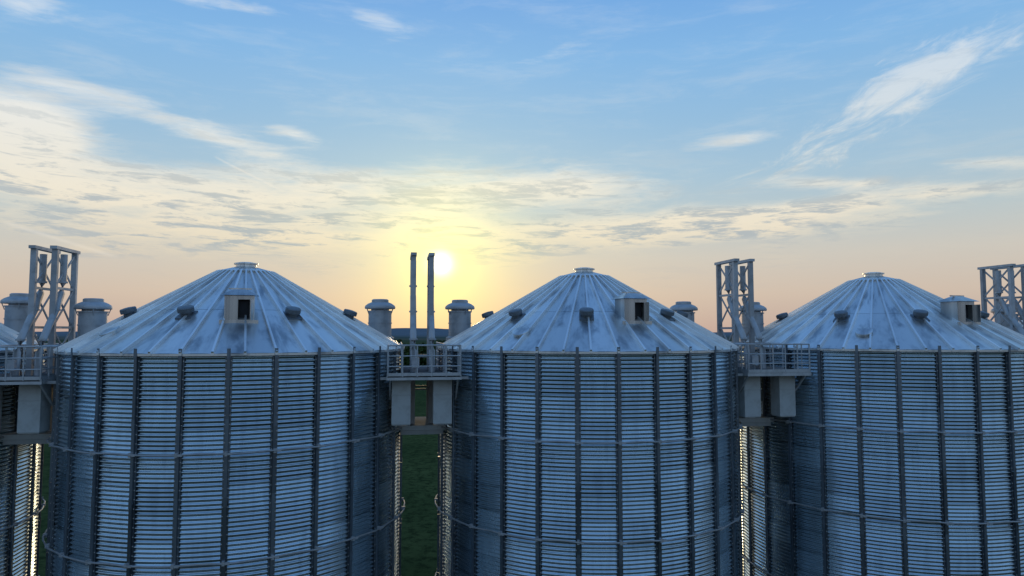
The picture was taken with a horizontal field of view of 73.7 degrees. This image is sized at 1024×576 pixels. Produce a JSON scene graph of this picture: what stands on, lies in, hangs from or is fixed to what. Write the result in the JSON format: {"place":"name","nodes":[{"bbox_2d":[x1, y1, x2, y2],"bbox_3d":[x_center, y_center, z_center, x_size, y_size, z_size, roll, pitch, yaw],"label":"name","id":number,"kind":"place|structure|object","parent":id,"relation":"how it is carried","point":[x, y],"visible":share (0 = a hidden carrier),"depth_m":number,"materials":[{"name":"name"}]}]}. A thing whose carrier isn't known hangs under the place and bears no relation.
{"place":"outdoors","nodes":[
{"label":"outdoors","id":0,"kind":"place"},
{"bbox_2d":[35,328,731,333],"bbox_3d":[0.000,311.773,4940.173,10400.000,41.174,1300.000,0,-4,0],"label":"hills","id":1,"kind":"structure","parent":0,"point":[418,331],"depth_m":4465.54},
{"bbox_2d":[37,334,731,575],"bbox_3d":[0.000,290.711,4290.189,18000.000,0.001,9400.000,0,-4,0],"label":"ground","id":2,"kind":"structure","parent":0,"point":[419,513],"depth_m":65.17,"materials":[{"name":"green plant"}]},
{"bbox_2d":[38,338,444,365],"bbox_3d":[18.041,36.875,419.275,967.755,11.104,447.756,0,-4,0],"label":"distant trees","id":3,"kind":"object","parent":2,"relation":"on","point":[421,350],"visible":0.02,"depth_m":251.67,"materials":[{"name":"green plant"}]},
{"bbox_2d":[0,0,1023,331],"label":"sky","id":4,"kind":"structure","parent":0,"point":[648,145],"materials":[{"name":"blue"}]},
{"label":"concrete pavement","id":5,"kind":"structure","parent":0,"visible":0},
{"bbox_2d":[0,293,46,575],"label":"grain silo","id":6,"kind":"object","parent":5,"relation":"on","point":[21,477],"visible":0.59,"depth_m":31.14,"materials":[{"name":"metal"}]},
{"bbox_2d":[0,431,50,444],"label":"support platform","id":7,"kind":"structure","parent":6,"relation":"on","point":[10,438],"depth_m":29.77,"materials":[{"name":"grey metal"}]},
{"bbox_2d":[25,245,80,431],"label":"steel lattice tower","id":8,"kind":"structure","parent":7,"relation":"on","point":[54,261],"depth_m":30.97,"materials":[{"name":"grey metal"}]},
{"bbox_2d":[11,254,67,375],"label":"grain spout pipes","id":9,"kind":"object","parent":8,"relation":"attached to","point":[27,325],"visible":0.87,"depth_m":30.67,"materials":[{"name":"metal"}]},
{"bbox_2d":[42,262,404,575],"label":"grain silo","id":10,"kind":"object","parent":5,"relation":"on","point":[234,421],"visible":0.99,"depth_m":26.48,"materials":[{"name":"metal"}]},
{"bbox_2d":[0,343,62,405],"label":"catwalk","id":11,"kind":"object","parent":10,"relation":"attached to","point":[6,378],"visible":0.59,"depth_m":27.83,"materials":[{"name":"metal"}]},
{"bbox_2d":[0,384,51,433],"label":"transfer duct","id":12,"kind":"object","parent":11,"relation":"attached to","point":[33,416],"visible":0.85,"depth_m":28.24,"materials":[{"name":"grey metal"}]},
{"bbox_2d":[434,267,744,575],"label":"grain silo","id":13,"kind":"object","parent":5,"relation":"on","point":[593,428],"visible":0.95,"depth_m":29.09,"materials":[{"name":"metal"}]},
{"bbox_2d":[397,417,445,434],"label":"support platform","id":14,"kind":"structure","parent":13,"relation":"on","point":[421,425],"depth_m":32.62,"materials":[{"name":"grey metal"}]},
{"bbox_2d":[410,252,434,423],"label":"steel lattice tower","id":15,"kind":"structure","parent":14,"relation":"on","point":[430,293],"depth_m":33.62,"materials":[{"name":"grey metal"}]},
{"bbox_2d":[409,260,435,371],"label":"grain spout pipes","id":16,"kind":"object","parent":15,"relation":"attached to","point":[413,338],"visible":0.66,"depth_m":32.90,"materials":[{"name":"metal"}]},
{"bbox_2d":[380,342,467,399],"bbox_3d":[-4.571,4.045,34.365,4.000,2.546,8.568,1,-4,-9],"label":"catwalk","id":17,"kind":"object","parent":13,"relation":"attached to","point":[421,373],"visible":0.94,"depth_m":30.33,"materials":[{"name":"metal"}]},
{"bbox_2d":[391,380,452,425],"bbox_3d":[-4.138,5.182,31.268,2.750,2.060,0.890,1,-4,-9],"label":"transfer duct","id":18,"kind":"object","parent":17,"relation":"attached to","point":[442,394],"visible":0.86,"depth_m":30.90,"materials":[{"name":"grey metal"}]},
{"bbox_2d":[739,272,1023,575],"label":"grain silo","id":19,"kind":"object","parent":5,"relation":"on","point":[894,446],"visible":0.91,"depth_m":32.02,"materials":[{"name":"metal"}]},
{"bbox_2d":[739,415,773,426],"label":"support platform","id":20,"kind":"structure","parent":19,"relation":"on","point":[762,420],"depth_m":35.42,"materials":[{"name":"grey metal"}]},
{"bbox_2d":[714,258,754,368],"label":"steel lattice tower","id":21,"kind":"structure","parent":20,"relation":"on","point":[734,263],"depth_m":36.63,"materials":[{"name":"grey metal"}]},
{"bbox_2d":[724,266,766,368],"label":"grain spout pipes","id":22,"kind":"object","parent":21,"relation":"attached to","point":[753,323],"visible":0.91,"depth_m":36.40,"materials":[{"name":"metal"}]},
{"bbox_2d":[730,341,811,394],"bbox_3d":[12.229,4.225,37.169,4.000,2.546,8.568,1,-4,-9],"label":"catwalk","id":23,"kind":"object","parent":19,"relation":"attached to","point":[757,370],"visible":0.69,"depth_m":33.16,"materials":[{"name":"metal"}]},
{"bbox_2d":[738,376,795,417],"bbox_3d":[12.662,5.362,34.073,2.750,2.060,0.890,1,-4,-9],"label":"transfer duct","id":24,"kind":"object","parent":23,"relation":"attached to","point":[783,401],"visible":0.81,"depth_m":33.77,"materials":[{"name":"grey metal"}]},
{"bbox_3d":[29.020,7.240,39.843,2.300,0.430,3.400,1,-4,-9],"label":"support platform","id":25,"kind":"object","parent":19,"relation":"on","visible":0},
{"bbox_2d":[977,264,1023,331],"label":"steel lattice tower","id":26,"kind":"structure","parent":25,"relation":"on","point":[1011,297],"depth_m":39.96,"materials":[{"name":"grey metal"}]},
{"bbox_2d":[995,270,1023,334],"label":"grain spout pipes","id":27,"kind":"object","parent":26,"relation":"attached to","point":[1005,308],"visible":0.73,"depth_m":39.70,"materials":[{"name":"metal"}]},
{"bbox_2d":[990,304,1022,332],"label":"grain silo","id":28,"kind":"object","parent":5,"relation":"on","point":[1005,324],"visible":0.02,"depth_m":42.12,"materials":[{"name":"metal"}]}
]}

